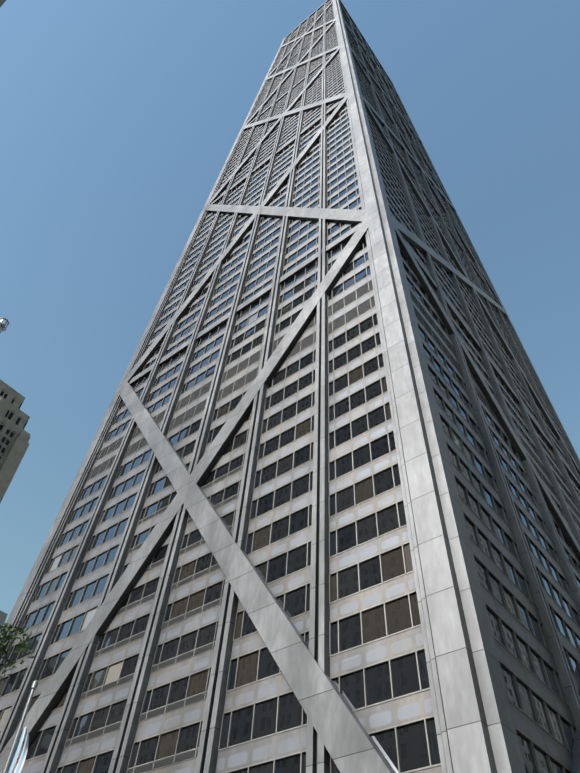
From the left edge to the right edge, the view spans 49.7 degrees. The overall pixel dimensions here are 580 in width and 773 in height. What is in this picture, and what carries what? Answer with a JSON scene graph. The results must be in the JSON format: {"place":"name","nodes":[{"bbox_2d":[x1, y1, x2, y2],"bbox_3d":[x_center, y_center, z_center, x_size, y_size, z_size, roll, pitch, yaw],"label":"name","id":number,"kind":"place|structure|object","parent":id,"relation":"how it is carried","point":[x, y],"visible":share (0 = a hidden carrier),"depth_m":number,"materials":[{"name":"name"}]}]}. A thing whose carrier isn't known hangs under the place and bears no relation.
{"place":"outdoors","nodes":[
{"label":"outdoors","id":0,"kind":"place"},
{"bbox_2d":[0,623,34,678],"bbox_3d":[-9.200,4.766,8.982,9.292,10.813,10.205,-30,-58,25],"label":"honey locust","id":1,"kind":"object","parent":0,"point":[3,643],"depth_m":12.85},
{"bbox_2d":[0,0,579,629],"label":"sky","id":2,"kind":"structure","parent":0,"point":[120,120],"materials":[{"name":"blue"}]},
{"label":"ground","id":3,"kind":"structure","parent":0,"visible":0},
{"bbox_2d":[0,610,7,628],"bbox_3d":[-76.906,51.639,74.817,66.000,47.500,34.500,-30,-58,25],"label":"white hotel block","id":4,"kind":"structure","parent":3,"relation":"on","point":[3,616],"depth_m":86.98,"materials":[{"name":"concrete"}]},
{"bbox_2d":[0,315,30,502],"bbox_3d":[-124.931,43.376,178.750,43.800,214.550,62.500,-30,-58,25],"label":"background building","id":5,"kind":"structure","parent":3,"relation":"on","point":[14,436],"depth_m":215.51,"materials":[{"name":"stone"}]},
{"bbox_2d":[2,680,37,772],"bbox_3d":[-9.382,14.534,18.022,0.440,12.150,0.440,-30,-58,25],"label":"flagpole","id":6,"kind":"object","parent":3,"relation":"on","point":[21,723],"visible":1,"depth_m":21.41,"materials":[{"name":"silver metal"}]},
{"bbox_2d":[7,726,28,772],"bbox_3d":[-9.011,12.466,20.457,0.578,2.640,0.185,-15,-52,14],"label":"flag","id":7,"kind":"object","parent":6,"relation":"attached to","point":[18,758],"visible":0.98,"depth_m":20.79,"materials":[{"name":"fabric"}]},
{"bbox_2d":[0,0,496,772],"bbox_3d":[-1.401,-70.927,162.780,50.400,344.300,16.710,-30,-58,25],"label":"building frame","id":8,"kind":"object","parent":3,"relation":"on","point":[340,738],"visible":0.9,"depth_m":53.60,"materials":[{"name":"grey metal"}]},
{"bbox_2d":[0,3,440,772],"bbox_3d":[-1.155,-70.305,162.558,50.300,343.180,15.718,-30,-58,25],"label":"windows","id":9,"kind":"structure","parent":8,"relation":"in","point":[412,739],"depth_m":47.52,"materials":[{"name":"black glass"}]},
{"bbox_2d":[0,2,441,772],"bbox_3d":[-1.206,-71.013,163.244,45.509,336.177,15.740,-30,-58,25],"label":"wall panels","id":10,"kind":"object","parent":8,"relation":"attached to","point":[396,712],"visible":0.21,"depth_m":49.09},
{"bbox_2d":[337,0,579,772],"bbox_3d":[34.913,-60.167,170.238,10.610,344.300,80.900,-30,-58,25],"label":"building frame","id":11,"kind":"object","parent":3,"relation":"on","point":[503,730],"visible":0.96,"depth_m":68.25,"materials":[{"name":"grey metal"}]},
{"bbox_2d":[343,17,579,770],"bbox_3d":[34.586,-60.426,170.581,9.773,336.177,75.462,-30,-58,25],"label":"wall panels","id":12,"kind":"object","parent":11,"relation":"attached to","point":[538,735],"visible":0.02,"depth_m":51.11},
{"bbox_2d":[367,113,579,772],"bbox_3d":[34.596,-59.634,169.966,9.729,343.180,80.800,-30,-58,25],"label":"windows","id":13,"kind":"structure","parent":11,"relation":"in","point":[527,756],"depth_m":45.35,"materials":[{"name":"black glass"}]}
]}

